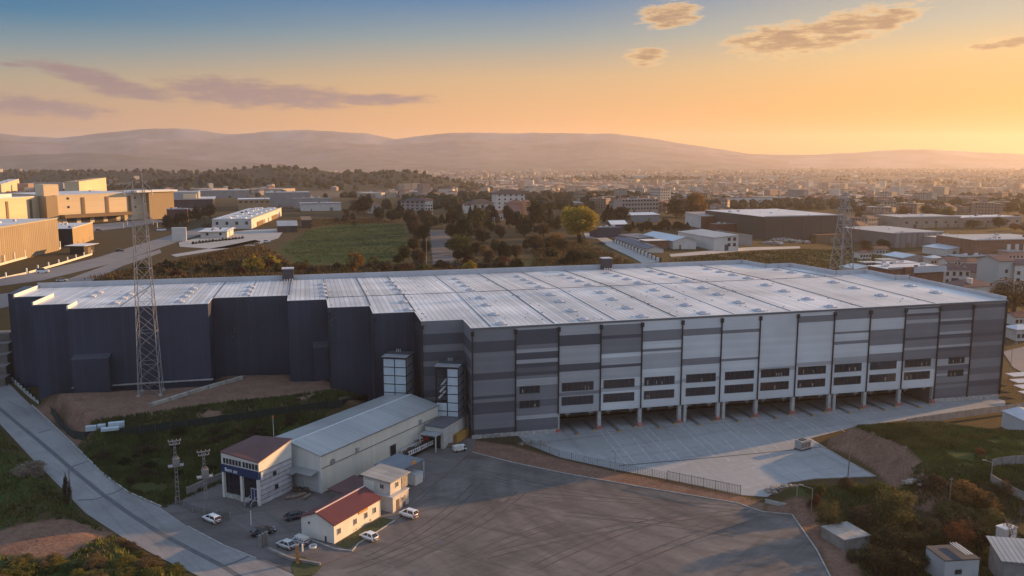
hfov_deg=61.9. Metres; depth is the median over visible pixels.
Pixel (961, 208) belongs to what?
town house
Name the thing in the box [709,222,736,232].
rust low hall
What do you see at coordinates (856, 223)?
town house
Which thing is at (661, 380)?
window
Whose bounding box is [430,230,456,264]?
cleared field
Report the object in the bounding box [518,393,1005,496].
concrete yard
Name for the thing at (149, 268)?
lattice pylon
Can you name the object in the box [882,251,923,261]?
pale roof shed
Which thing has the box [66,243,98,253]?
gate portico
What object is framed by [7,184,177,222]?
yellow warehouse
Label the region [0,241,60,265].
pillar wall
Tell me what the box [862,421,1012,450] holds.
dry grass
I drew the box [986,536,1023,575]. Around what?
corrugated shed
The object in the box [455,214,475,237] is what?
evergreen tree
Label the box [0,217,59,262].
slatted warehouse
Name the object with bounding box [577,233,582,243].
cypress tree
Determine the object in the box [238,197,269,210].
yellow flat block
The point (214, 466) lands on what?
hedge bush
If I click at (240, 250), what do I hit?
scrub grass
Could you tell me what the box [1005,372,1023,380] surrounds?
car port
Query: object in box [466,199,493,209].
white villa
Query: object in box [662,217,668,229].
evergreen tree
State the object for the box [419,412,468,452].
hall annex
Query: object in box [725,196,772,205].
hazy apartments
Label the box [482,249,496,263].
autumn tree
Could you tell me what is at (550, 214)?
evergreen tree
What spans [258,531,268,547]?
gate wall
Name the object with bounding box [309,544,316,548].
well ring
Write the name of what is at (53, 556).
yellow weeds
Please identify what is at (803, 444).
generator box
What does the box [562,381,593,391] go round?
window
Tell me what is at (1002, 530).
white tank box
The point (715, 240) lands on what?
white end workshop
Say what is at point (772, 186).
town house
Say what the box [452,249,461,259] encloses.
evergreen tree
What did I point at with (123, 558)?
yellow weeds
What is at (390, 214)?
evergreen tree
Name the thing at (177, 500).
gate fence
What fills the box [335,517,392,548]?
grass bed
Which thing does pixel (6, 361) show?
terraced wall
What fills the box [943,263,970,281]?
white terrace house
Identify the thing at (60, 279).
distant car
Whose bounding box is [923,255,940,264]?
town villa
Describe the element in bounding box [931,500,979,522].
olive bush
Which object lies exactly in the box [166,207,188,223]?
maroon block
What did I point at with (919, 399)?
wheel guide
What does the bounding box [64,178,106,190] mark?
cream block
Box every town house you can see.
[555,184,564,188]
[573,191,586,201]
[573,201,583,205]
[580,187,597,189]
[589,196,610,208]
[604,195,615,199]
[609,200,613,209]
[614,188,626,196]
[619,196,638,198]
[635,187,644,192]
[639,195,656,198]
[649,187,670,200]
[658,199,669,212]
[679,190,689,194]
[710,203,721,209]
[715,205,731,209]
[719,198,729,207]
[769,184,775,188]
[794,184,801,188]
[804,189,814,194]
[840,188,847,193]
[847,215,881,225]
[847,221,867,226]
[857,215,877,225]
[862,210,874,215]
[866,205,892,213]
[872,210,890,216]
[874,195,892,201]
[878,191,887,195]
[878,198,894,203]
[883,199,896,210]
[896,201,924,213]
[904,190,914,193]
[913,192,932,199]
[925,190,936,195]
[937,194,956,201]
[937,203,952,209]
[945,206,956,214]
[954,205,969,212]
[956,187,966,192]
[961,197,978,200]
[971,195,990,199]
[971,200,994,214]
[990,201,1000,213]
[994,191,1008,198]
[995,199,1010,211]
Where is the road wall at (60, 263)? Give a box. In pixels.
[0,250,91,278]
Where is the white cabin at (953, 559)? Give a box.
[924,542,980,575]
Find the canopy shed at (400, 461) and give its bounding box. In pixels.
[374,453,424,478]
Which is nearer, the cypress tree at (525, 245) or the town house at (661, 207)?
the cypress tree at (525, 245)
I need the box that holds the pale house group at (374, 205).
[366,202,380,212]
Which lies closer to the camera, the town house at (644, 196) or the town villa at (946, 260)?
the town villa at (946, 260)
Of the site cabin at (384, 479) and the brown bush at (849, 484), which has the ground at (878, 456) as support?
the brown bush at (849, 484)
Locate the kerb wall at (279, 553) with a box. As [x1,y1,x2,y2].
[268,547,320,565]
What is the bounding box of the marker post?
[294,543,298,563]
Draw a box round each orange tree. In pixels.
[345,251,365,272]
[477,244,488,254]
[549,232,562,247]
[684,190,709,211]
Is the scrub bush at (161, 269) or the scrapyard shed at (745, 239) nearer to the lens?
the scrub bush at (161, 269)
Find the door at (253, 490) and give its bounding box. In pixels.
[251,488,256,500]
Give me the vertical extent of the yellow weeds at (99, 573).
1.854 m
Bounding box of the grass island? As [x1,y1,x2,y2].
[291,556,321,575]
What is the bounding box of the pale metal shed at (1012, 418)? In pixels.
[1001,407,1023,429]
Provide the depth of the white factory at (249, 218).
674.71 m
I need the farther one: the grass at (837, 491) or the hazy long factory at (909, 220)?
the hazy long factory at (909, 220)
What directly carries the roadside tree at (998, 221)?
on the ground at (878, 456)
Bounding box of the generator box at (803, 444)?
[794,437,810,450]
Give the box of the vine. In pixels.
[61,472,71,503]
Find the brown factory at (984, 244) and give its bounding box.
[936,234,1023,254]
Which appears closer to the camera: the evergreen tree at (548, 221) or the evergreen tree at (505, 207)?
the evergreen tree at (548, 221)
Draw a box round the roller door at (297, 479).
[292,473,303,486]
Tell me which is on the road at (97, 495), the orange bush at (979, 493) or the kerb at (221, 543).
the kerb at (221, 543)
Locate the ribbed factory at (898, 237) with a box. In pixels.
[841,226,943,247]
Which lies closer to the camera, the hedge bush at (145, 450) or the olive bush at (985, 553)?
the olive bush at (985, 553)
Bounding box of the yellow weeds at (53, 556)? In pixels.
[45,554,63,563]
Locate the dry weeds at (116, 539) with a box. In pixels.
[112,537,127,544]
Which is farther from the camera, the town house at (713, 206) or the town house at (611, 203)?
the town house at (713, 206)
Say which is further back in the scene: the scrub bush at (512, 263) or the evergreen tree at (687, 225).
the evergreen tree at (687, 225)
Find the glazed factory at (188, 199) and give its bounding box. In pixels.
[173,191,215,211]
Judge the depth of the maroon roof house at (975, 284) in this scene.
385.01 m
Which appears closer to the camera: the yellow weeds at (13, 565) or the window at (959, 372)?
the yellow weeds at (13, 565)
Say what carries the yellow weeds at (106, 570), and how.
on the ground at (878, 456)
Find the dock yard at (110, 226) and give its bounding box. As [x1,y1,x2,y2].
[93,219,162,230]
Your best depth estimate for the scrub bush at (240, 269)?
395.98 m
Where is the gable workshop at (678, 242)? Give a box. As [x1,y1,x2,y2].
[643,231,697,248]
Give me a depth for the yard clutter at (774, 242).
582.25 m
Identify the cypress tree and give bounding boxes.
[438,213,445,226]
[445,212,449,224]
[505,215,512,224]
[513,214,517,227]
[522,237,528,252]
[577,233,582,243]
[600,202,616,222]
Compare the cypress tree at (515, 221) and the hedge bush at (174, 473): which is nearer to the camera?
the hedge bush at (174, 473)
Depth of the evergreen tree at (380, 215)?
724.72 m
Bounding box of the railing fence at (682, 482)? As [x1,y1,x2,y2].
[667,471,740,495]
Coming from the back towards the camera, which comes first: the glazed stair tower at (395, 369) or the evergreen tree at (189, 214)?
the evergreen tree at (189, 214)
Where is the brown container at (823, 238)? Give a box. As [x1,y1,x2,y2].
[811,234,840,243]
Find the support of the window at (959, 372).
in the warehouse at (541, 350)
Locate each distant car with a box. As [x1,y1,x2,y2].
[35,268,48,272]
[56,278,66,281]
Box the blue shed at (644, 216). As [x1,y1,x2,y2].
[626,212,659,221]
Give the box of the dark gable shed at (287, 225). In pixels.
[276,220,297,231]
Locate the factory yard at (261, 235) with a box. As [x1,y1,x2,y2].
[179,229,281,248]
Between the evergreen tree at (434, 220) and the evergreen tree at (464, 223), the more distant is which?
the evergreen tree at (434, 220)
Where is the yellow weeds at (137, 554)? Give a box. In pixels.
[131,551,147,558]
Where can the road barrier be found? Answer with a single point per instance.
(23, 389)
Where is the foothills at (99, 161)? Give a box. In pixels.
[0,153,287,171]
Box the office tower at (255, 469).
[219,435,292,508]
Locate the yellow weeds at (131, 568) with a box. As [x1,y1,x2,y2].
[110,565,136,575]
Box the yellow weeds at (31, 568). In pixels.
[7,561,39,575]
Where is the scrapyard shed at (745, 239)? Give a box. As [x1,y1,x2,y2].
[717,230,751,245]
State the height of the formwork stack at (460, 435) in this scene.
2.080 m
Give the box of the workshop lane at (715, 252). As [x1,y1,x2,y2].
[670,246,799,256]
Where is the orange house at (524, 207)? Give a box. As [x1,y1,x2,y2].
[522,200,530,214]
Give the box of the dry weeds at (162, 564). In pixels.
[153,560,167,569]
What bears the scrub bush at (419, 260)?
on the ground at (878, 456)
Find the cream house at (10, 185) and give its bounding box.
[0,179,18,193]
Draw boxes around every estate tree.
[201,222,211,226]
[341,213,349,221]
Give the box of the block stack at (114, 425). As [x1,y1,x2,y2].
[85,421,124,431]
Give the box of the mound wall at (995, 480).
[990,474,1023,499]
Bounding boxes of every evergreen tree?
[162,214,173,227]
[172,212,180,225]
[178,212,188,222]
[188,208,192,222]
[191,206,202,220]
[201,205,208,219]
[205,203,215,217]
[356,194,373,213]
[373,205,384,220]
[386,209,397,221]
[392,255,402,263]
[395,203,405,212]
[395,211,403,218]
[397,244,410,261]
[403,212,410,221]
[417,209,424,223]
[417,209,433,222]
[417,224,429,240]
[420,240,430,253]
[423,214,433,227]
[431,216,438,226]
[445,207,454,221]
[445,223,459,238]
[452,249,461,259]
[453,208,463,218]
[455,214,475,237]
[456,211,463,222]
[461,243,474,259]
[467,208,486,228]
[471,242,480,253]
[474,231,490,242]
[481,209,490,230]
[482,208,492,222]
[484,204,494,209]
[487,223,494,231]
[489,242,498,252]
[491,205,495,221]
[494,209,500,224]
[494,224,505,235]
[497,241,512,256]
[502,204,510,218]
[504,207,513,219]
[512,211,520,228]
[515,223,533,236]
[523,214,530,220]
[526,199,544,225]
[533,223,541,234]
[535,206,547,223]
[537,222,550,235]
[543,218,552,227]
[545,249,557,256]
[546,208,555,218]
[551,214,561,231]
[555,202,565,209]
[557,257,570,263]
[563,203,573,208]
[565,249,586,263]
[582,252,593,259]
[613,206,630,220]
[624,223,632,232]
[637,222,645,231]
[643,221,650,230]
[652,225,659,230]
[657,221,663,229]
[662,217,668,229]
[666,220,670,229]
[671,222,677,230]
[675,221,680,228]
[680,222,685,230]
[685,221,690,229]
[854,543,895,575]
[865,520,915,556]
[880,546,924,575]
[902,526,929,555]
[911,548,930,571]
[923,525,951,545]
[940,511,984,534]
[966,520,995,551]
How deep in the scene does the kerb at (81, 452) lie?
199.20 m
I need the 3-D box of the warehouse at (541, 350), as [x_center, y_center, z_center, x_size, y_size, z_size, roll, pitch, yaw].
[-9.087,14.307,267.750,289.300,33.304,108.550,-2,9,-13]
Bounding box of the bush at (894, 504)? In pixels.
[872,484,919,526]
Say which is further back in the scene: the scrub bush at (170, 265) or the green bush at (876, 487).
the scrub bush at (170, 265)
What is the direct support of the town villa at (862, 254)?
on the ground at (878, 456)
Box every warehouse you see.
[0,194,39,218]
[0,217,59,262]
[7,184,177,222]
[8,257,1008,438]
[705,209,842,240]
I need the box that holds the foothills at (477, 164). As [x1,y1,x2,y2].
[299,158,756,171]
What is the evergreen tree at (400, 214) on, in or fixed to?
on the ground at (878, 456)
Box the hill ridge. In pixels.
[0,138,788,169]
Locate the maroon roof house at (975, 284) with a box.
[943,278,995,292]
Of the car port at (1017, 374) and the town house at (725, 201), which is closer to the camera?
the car port at (1017, 374)
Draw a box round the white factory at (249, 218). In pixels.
[211,207,281,228]
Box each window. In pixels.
[519,385,539,393]
[519,400,539,408]
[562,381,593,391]
[562,395,592,405]
[603,378,634,388]
[603,392,633,402]
[644,375,674,385]
[644,389,673,399]
[686,373,715,382]
[686,386,714,395]
[724,383,753,393]
[725,370,753,379]
[760,381,788,390]
[761,368,789,377]
[797,378,824,387]
[798,365,825,374]
[833,376,860,385]
[834,363,861,372]
[869,373,895,382]
[870,360,896,369]
[904,358,930,367]
[904,371,929,379]
[947,369,963,376]
[948,356,964,363]
[955,569,961,573]
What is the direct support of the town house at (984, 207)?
on the ground at (878, 456)
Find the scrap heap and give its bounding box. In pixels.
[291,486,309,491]
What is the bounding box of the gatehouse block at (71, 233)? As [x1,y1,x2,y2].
[58,222,93,246]
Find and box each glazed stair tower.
[381,349,414,395]
[434,358,465,429]
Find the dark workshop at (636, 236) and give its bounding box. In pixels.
[619,233,652,240]
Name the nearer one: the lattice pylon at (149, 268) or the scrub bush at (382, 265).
the lattice pylon at (149, 268)
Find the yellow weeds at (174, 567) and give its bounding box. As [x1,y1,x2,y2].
[160,562,186,574]
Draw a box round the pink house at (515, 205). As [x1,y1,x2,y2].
[506,200,521,214]
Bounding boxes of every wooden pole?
[66,469,71,503]
[847,431,852,475]
[948,477,952,507]
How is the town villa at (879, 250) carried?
on the ground at (878, 456)
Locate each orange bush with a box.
[943,479,988,505]
[971,491,1003,512]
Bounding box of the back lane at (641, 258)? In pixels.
[584,233,657,262]
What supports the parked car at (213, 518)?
on the forecourt
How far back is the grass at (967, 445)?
193.03 m
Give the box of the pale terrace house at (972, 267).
[961,263,976,278]
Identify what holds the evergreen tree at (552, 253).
on the ground at (878, 456)
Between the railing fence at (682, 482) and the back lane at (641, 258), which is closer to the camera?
the railing fence at (682, 482)
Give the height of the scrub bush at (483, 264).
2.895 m
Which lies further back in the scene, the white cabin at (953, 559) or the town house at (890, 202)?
the town house at (890, 202)
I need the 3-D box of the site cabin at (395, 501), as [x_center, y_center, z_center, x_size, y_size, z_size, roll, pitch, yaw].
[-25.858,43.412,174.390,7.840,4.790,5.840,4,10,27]
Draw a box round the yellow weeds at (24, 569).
[18,565,30,574]
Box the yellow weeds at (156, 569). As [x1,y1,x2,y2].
[147,566,166,573]
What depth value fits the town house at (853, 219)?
812.19 m
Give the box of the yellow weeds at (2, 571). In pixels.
[0,568,18,575]
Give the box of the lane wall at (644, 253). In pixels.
[614,238,661,262]
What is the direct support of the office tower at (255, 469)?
on the ground at (878, 456)
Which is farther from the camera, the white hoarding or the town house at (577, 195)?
the town house at (577, 195)
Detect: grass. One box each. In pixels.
[0,429,181,575]
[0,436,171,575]
[77,388,358,507]
[83,239,635,279]
[283,224,407,263]
[294,217,392,227]
[662,247,900,269]
[799,459,1023,575]
[854,421,1023,484]
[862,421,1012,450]
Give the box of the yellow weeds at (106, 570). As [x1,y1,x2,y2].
[84,568,113,575]
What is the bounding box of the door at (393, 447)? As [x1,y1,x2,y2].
[389,442,396,456]
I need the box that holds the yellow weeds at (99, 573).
[86,571,104,575]
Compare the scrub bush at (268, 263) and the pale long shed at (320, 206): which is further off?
the pale long shed at (320, 206)
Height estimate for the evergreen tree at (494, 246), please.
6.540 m
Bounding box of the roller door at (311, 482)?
[305,474,318,492]
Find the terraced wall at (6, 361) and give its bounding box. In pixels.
[0,330,14,385]
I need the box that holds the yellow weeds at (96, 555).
[89,553,106,562]
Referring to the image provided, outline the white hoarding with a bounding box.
[171,227,186,240]
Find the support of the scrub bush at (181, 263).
on the ground at (878, 456)
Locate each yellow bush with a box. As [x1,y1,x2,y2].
[241,253,265,269]
[258,253,281,263]
[461,260,477,268]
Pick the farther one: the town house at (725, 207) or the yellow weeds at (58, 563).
the town house at (725, 207)
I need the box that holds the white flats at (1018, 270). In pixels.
[1012,258,1023,292]
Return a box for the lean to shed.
[327,475,362,499]
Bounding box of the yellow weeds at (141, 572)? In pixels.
[132,568,160,575]
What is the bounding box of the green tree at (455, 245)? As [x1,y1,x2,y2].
[447,234,472,250]
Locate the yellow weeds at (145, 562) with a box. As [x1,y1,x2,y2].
[131,556,160,572]
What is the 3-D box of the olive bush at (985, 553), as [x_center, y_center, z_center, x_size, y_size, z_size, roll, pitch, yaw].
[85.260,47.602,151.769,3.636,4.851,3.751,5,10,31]
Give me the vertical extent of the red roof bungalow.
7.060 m
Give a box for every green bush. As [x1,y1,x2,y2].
[849,482,868,496]
[867,481,888,494]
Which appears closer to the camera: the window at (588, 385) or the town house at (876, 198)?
the window at (588, 385)
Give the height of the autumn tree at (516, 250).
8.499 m
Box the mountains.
[0,128,1023,169]
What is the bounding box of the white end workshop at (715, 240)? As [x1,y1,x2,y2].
[677,229,738,250]
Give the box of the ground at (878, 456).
[0,168,1023,575]
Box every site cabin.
[360,463,410,494]
[374,487,408,512]
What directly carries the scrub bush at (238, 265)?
on the ground at (878, 456)
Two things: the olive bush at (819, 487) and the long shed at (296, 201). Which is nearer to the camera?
the olive bush at (819, 487)
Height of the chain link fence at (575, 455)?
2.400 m
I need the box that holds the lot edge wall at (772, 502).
[765,499,818,510]
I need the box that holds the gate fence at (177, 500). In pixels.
[175,497,230,519]
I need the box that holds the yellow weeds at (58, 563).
[46,555,70,567]
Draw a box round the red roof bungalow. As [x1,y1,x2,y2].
[298,485,381,543]
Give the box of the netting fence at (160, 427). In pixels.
[50,394,367,439]
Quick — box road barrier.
[10,373,40,403]
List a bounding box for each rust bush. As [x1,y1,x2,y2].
[806,493,823,508]
[975,447,985,453]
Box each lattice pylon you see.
[123,171,164,396]
[829,192,853,269]
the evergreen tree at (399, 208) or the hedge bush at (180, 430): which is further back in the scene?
the evergreen tree at (399, 208)
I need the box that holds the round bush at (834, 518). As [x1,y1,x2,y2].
[810,500,843,526]
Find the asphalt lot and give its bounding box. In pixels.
[312,453,828,575]
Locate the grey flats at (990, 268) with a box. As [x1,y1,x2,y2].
[976,255,1015,290]
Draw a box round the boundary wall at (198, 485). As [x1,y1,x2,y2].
[186,473,221,493]
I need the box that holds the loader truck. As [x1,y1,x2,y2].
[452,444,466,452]
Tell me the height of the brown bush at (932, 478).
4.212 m
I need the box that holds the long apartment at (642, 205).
[614,198,657,212]
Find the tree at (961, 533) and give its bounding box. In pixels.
[939,519,976,547]
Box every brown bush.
[837,476,853,489]
[845,549,857,562]
[847,504,881,528]
[915,473,948,493]
[991,480,1016,496]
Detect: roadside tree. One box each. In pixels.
[854,211,866,216]
[858,240,872,245]
[860,245,873,251]
[876,239,890,246]
[897,205,912,213]
[919,204,934,213]
[934,207,941,214]
[940,207,954,215]
[965,219,983,227]
[991,217,1008,227]
[1003,201,1014,213]
[1008,223,1021,229]
[1018,207,1023,214]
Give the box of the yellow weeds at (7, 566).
[0,564,17,575]
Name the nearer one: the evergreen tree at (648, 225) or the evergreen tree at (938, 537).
the evergreen tree at (938, 537)
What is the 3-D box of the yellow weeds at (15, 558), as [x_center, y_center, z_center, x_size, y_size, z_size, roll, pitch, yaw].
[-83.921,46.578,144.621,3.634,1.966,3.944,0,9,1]
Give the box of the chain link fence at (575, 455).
[482,433,666,480]
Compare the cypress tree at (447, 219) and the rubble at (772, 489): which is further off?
the cypress tree at (447, 219)
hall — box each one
[34,182,64,189]
[272,394,438,493]
[604,220,626,229]
[685,211,714,228]
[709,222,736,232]
[867,262,946,282]
[875,260,919,264]
[922,243,959,256]
[947,253,996,259]
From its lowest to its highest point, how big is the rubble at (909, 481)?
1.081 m
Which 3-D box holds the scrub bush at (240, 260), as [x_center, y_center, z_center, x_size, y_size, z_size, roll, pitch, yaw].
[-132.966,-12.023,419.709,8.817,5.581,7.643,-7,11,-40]
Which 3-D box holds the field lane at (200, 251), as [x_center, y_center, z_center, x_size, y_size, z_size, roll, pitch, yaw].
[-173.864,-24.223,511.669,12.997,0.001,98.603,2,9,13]
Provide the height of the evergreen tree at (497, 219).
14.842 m
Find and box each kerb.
[31,405,161,506]
[187,526,256,557]
[310,520,394,550]
[473,452,830,575]
[766,443,875,496]
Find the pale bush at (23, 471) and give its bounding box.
[10,460,50,478]
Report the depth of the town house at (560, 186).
2667.47 m
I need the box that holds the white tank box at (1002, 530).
[995,523,1016,537]
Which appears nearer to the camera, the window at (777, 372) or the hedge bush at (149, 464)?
the hedge bush at (149, 464)
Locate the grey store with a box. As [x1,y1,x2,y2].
[821,521,869,551]
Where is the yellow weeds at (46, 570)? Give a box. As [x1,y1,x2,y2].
[32,562,58,574]
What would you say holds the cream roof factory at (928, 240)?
on the ground at (878, 456)
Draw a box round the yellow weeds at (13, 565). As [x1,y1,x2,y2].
[3,558,27,568]
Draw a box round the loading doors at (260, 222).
[257,214,276,225]
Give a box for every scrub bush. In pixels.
[137,261,148,270]
[137,271,150,276]
[156,259,176,268]
[156,266,165,273]
[168,271,184,275]
[174,265,189,269]
[176,260,186,265]
[180,260,191,265]
[194,264,201,271]
[206,262,223,269]
[211,264,222,271]
[224,258,231,267]
[231,258,241,266]
[231,267,245,273]
[232,258,251,265]
[233,263,245,271]
[250,265,261,271]
[263,258,275,267]
[272,262,282,271]
[294,265,308,269]
[304,266,321,273]
[332,262,342,267]
[365,262,374,267]
[367,255,378,264]
[374,261,393,270]
[393,264,400,270]
[399,262,415,269]
[412,257,424,265]
[416,263,431,270]
[432,260,448,266]
[442,261,452,266]
[460,254,477,262]
[476,262,489,266]
[491,257,502,263]
[491,262,507,266]
[498,255,509,262]
[498,262,506,267]
[508,259,523,266]
[514,260,523,266]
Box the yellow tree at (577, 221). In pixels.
[560,204,599,238]
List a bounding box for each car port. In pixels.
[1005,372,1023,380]
[1009,378,1023,387]
[1013,384,1023,393]
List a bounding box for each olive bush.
[813,483,826,495]
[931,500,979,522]
[975,507,1009,527]
[979,547,989,561]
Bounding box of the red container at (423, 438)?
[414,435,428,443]
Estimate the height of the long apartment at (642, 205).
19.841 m
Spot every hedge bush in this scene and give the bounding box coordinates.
[116,457,131,465]
[125,475,137,484]
[133,444,156,452]
[141,447,150,455]
[141,461,158,468]
[169,426,186,434]
[170,469,183,475]
[203,464,217,470]
[216,433,232,438]
[241,433,261,437]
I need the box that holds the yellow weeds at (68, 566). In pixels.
[58,558,89,575]
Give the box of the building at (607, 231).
[589,225,621,237]
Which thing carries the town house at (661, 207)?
on the ground at (878, 456)
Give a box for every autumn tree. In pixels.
[348,198,362,212]
[407,212,420,235]
[407,237,420,249]
[410,248,425,261]
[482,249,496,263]
[510,244,521,258]
[527,234,545,249]
[540,237,553,247]
[555,238,570,249]
[663,197,689,217]
[990,277,1023,311]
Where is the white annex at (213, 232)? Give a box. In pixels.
[198,227,234,237]
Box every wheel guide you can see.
[606,420,620,431]
[621,416,636,427]
[645,417,661,428]
[697,410,715,420]
[734,408,753,417]
[758,409,777,419]
[770,405,790,415]
[795,406,814,416]
[806,402,826,412]
[840,400,862,409]
[866,401,886,410]
[875,397,896,406]
[901,399,921,407]
[907,395,931,404]
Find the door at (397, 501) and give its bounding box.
[396,495,405,509]
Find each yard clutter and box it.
[762,241,783,244]
[771,237,796,240]
[782,239,810,242]
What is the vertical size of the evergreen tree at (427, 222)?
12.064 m
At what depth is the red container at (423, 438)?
208.92 m
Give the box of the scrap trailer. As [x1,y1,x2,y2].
[400,440,433,456]
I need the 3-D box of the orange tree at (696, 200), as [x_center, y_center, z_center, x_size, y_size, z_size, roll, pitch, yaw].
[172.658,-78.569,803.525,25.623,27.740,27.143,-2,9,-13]
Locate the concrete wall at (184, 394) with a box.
[149,375,243,406]
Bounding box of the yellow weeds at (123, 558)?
[110,554,137,567]
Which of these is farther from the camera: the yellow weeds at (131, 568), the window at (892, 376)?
the window at (892, 376)
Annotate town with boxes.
[0,166,1023,199]
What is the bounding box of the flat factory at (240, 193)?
[198,189,249,197]
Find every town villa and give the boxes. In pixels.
[853,250,872,258]
[857,261,874,264]
[870,246,888,254]
[874,258,897,261]
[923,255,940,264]
[937,257,960,264]
[960,258,977,265]
[997,249,1023,257]
[1005,324,1023,340]
[1007,311,1023,324]
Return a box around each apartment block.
[401,198,424,214]
[424,197,432,213]
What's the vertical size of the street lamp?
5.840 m
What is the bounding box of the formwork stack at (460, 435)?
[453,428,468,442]
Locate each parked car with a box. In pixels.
[202,513,221,523]
[250,525,275,536]
[276,538,295,550]
[283,510,305,521]
[291,533,310,545]
[359,530,379,542]
[399,507,418,519]
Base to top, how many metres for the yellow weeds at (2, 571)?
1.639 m
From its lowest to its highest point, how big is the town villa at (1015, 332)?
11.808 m
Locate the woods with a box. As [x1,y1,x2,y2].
[0,164,1023,215]
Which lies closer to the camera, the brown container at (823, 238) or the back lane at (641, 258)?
the back lane at (641, 258)
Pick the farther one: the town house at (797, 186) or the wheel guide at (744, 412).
the town house at (797, 186)
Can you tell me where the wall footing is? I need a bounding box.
[71,378,212,388]
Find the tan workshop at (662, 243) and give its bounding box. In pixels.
[638,239,668,248]
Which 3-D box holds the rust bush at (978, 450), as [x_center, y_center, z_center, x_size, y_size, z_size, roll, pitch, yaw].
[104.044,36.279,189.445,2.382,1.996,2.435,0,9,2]
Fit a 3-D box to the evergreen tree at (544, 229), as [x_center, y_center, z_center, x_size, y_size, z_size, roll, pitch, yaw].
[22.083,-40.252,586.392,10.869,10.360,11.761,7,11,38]
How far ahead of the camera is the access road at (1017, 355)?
302.30 m
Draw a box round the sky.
[0,0,1023,154]
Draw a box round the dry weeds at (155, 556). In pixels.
[151,554,163,560]
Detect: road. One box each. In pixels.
[0,227,211,285]
[0,250,161,307]
[0,384,293,575]
[1004,347,1023,371]
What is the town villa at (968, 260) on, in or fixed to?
on the ground at (878, 456)
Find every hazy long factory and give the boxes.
[875,213,960,227]
[955,214,1022,227]
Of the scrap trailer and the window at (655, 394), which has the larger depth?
the window at (655, 394)
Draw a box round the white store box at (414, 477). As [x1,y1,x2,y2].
[407,468,422,485]
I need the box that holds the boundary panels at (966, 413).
[907,402,1023,421]
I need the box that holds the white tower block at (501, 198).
[492,189,524,209]
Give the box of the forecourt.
[162,435,475,571]
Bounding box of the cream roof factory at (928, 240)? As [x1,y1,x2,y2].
[922,234,951,246]
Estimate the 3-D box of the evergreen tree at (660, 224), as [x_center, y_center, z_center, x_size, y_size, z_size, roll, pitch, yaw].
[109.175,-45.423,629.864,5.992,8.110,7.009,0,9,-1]
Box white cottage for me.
[462,203,469,212]
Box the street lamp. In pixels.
[799,484,812,512]
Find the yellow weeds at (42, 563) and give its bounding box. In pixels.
[33,553,61,567]
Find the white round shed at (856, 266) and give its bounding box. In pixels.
[839,263,867,269]
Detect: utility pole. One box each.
[168,438,183,499]
[196,449,212,514]
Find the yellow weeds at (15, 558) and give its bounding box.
[5,556,27,564]
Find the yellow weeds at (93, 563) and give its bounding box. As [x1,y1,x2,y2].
[80,556,110,571]
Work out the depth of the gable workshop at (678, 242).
511.71 m
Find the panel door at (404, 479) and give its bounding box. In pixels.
[401,475,406,487]
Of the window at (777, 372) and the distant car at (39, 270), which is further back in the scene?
the distant car at (39, 270)
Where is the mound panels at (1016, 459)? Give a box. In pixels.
[991,455,1023,465]
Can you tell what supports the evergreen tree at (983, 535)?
on the ground at (878, 456)
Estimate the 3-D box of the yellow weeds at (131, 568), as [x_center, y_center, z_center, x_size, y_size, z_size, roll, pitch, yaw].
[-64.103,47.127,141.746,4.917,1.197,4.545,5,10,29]
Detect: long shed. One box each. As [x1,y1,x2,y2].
[265,191,310,206]
[293,197,331,208]
[299,202,340,210]
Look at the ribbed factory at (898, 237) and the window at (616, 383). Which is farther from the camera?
the ribbed factory at (898, 237)
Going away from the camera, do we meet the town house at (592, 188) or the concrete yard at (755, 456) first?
the concrete yard at (755, 456)
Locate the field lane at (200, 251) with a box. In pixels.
[172,240,259,256]
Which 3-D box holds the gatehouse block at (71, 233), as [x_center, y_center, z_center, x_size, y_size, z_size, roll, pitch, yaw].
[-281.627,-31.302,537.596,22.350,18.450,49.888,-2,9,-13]
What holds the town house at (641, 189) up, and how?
on the ground at (878, 456)
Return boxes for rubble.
[518,440,547,445]
[764,484,797,493]
[901,478,947,485]
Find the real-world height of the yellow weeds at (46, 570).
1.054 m
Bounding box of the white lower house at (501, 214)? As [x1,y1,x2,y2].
[489,210,503,220]
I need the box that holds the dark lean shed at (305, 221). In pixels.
[300,216,311,227]
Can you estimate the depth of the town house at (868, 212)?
871.53 m
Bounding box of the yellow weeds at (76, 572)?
[70,568,84,575]
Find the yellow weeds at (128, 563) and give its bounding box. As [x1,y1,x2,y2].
[112,561,142,573]
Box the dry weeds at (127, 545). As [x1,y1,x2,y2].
[120,540,137,548]
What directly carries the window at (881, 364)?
in the warehouse at (541, 350)
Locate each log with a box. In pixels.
[291,492,305,498]
[302,493,310,499]
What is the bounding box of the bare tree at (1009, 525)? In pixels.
[1002,519,1017,536]
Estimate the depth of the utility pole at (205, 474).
167.56 m
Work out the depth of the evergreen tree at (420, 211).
697.65 m
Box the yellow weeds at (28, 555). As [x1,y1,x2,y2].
[9,552,33,565]
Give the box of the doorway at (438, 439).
[428,435,440,448]

